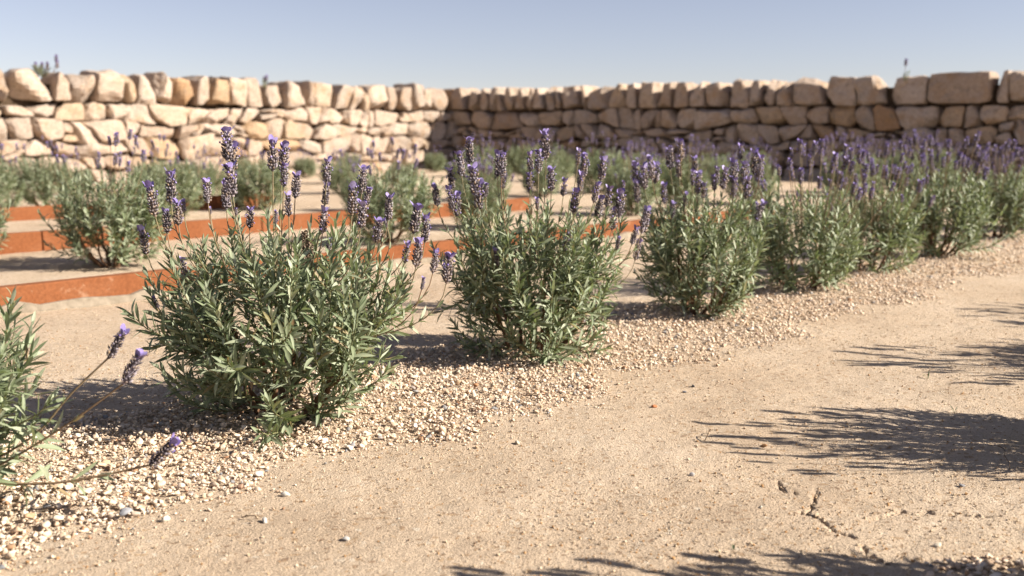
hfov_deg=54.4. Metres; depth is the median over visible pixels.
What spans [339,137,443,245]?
lavender shrub
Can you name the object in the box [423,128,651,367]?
lavender shrub
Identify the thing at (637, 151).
lavender shrub
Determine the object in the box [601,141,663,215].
lavender shrub
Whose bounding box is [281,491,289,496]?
pebble
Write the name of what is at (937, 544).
pebble
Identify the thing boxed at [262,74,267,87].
plant
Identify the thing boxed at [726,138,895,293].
lavender shrub
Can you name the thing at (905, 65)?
plant
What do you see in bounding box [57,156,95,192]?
lavender shrub
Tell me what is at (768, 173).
lavender shrub
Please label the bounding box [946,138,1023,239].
lavender shrub
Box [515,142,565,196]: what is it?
lavender shrub
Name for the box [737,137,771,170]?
lavender shrub
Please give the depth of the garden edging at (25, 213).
6.16 m
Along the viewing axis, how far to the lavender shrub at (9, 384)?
1.46 m
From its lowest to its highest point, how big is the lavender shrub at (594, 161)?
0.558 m
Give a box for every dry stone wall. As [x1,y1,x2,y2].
[0,68,459,186]
[446,70,1023,183]
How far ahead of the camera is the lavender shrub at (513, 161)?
12.10 m
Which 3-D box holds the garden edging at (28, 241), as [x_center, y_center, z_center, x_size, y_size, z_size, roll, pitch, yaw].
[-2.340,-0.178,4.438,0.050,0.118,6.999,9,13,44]
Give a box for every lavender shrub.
[0,143,26,207]
[0,190,13,250]
[0,286,180,511]
[5,136,81,205]
[37,129,177,268]
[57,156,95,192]
[117,125,456,452]
[125,134,214,219]
[131,147,175,182]
[178,144,225,195]
[223,149,253,178]
[224,139,289,209]
[260,155,289,180]
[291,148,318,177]
[313,148,348,182]
[321,151,361,193]
[333,145,361,172]
[336,158,380,208]
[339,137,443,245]
[383,149,419,188]
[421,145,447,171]
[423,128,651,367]
[444,154,514,228]
[445,154,474,183]
[456,137,512,195]
[462,132,499,173]
[506,134,539,174]
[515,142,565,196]
[528,131,570,165]
[540,139,576,181]
[571,131,630,193]
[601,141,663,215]
[621,140,649,163]
[623,138,664,183]
[630,138,774,318]
[652,134,718,209]
[685,144,728,186]
[712,139,751,183]
[720,142,782,203]
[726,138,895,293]
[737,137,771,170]
[809,132,879,194]
[817,143,935,273]
[845,134,890,192]
[880,129,1007,257]
[881,132,934,188]
[908,130,960,184]
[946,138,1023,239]
[994,146,1023,226]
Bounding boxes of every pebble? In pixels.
[119,507,132,515]
[161,515,170,521]
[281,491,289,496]
[342,536,349,540]
[933,542,940,547]
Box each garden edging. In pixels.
[0,198,528,254]
[0,205,784,315]
[2,193,274,220]
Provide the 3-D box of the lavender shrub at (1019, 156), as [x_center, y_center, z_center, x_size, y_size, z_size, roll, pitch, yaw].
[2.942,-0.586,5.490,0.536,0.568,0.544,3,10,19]
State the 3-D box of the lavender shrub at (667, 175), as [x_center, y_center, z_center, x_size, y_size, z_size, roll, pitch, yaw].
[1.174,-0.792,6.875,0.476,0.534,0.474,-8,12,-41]
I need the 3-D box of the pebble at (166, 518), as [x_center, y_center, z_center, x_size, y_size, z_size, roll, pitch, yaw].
[-0.486,0.324,1.398,0.009,0.011,0.013,22,17,30]
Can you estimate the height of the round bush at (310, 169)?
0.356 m
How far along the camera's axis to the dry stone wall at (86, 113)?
11.28 m
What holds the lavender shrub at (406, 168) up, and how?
on the ground
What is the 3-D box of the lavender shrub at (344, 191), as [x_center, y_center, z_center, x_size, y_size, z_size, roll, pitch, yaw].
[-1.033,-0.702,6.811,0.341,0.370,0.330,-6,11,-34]
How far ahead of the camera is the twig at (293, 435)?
1.77 m
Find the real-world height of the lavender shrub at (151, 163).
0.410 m
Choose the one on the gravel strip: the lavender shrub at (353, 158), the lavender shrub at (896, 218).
the lavender shrub at (896, 218)
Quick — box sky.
[0,0,1023,90]
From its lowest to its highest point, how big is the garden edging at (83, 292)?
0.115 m
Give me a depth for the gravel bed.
1.26 m
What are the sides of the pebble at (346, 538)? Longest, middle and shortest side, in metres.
0.010 x 0.010 x 0.007 m
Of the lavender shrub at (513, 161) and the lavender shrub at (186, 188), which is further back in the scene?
the lavender shrub at (513, 161)
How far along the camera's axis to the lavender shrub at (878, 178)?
8.71 m
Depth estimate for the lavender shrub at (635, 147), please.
9.11 m
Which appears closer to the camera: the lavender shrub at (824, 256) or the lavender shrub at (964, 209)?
the lavender shrub at (824, 256)
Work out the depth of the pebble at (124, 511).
1.40 m
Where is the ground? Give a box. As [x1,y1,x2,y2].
[0,168,1023,575]
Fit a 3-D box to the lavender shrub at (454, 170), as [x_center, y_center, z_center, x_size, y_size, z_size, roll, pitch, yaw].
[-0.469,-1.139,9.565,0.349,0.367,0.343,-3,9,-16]
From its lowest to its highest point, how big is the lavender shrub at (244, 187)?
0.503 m
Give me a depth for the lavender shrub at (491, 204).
5.52 m
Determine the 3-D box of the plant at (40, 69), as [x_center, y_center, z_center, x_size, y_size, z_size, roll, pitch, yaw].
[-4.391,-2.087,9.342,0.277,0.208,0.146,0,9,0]
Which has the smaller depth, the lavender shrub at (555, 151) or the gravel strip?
the gravel strip
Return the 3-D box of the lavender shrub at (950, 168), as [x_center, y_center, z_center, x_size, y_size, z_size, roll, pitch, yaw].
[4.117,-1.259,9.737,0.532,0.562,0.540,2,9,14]
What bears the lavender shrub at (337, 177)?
on the ground
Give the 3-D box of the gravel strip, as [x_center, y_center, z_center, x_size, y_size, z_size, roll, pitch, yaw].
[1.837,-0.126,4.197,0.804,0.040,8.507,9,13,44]
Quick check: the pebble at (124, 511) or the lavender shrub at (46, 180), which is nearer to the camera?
the pebble at (124, 511)
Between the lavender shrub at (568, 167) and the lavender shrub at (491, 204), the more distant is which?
the lavender shrub at (568, 167)
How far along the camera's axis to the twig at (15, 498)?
1.46 m
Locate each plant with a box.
[29,54,58,76]
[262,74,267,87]
[903,58,909,80]
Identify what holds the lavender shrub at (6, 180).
on the ground
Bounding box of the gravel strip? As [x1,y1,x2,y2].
[0,225,1023,572]
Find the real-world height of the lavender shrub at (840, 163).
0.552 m
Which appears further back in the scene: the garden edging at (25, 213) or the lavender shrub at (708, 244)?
the garden edging at (25, 213)
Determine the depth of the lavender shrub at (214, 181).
7.64 m
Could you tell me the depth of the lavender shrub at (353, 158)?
11.95 m
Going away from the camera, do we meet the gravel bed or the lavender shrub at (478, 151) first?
the gravel bed
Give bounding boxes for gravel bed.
[918,553,1023,575]
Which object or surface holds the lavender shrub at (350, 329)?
on the ground
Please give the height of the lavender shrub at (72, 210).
0.572 m
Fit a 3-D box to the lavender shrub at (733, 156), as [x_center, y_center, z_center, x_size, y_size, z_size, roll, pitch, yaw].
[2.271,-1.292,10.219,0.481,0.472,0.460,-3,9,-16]
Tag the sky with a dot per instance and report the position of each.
(437, 44)
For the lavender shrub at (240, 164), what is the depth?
11.00 m
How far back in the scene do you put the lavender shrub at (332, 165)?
10.21 m
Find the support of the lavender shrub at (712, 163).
on the ground
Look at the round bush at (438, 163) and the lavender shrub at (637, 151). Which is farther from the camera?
the round bush at (438, 163)
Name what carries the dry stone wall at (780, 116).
on the ground
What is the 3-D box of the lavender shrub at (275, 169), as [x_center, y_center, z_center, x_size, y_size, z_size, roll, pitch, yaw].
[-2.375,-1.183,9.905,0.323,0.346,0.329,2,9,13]
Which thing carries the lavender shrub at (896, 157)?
on the ground
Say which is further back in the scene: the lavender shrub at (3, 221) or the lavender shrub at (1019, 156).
the lavender shrub at (1019, 156)
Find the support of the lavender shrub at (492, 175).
on the ground

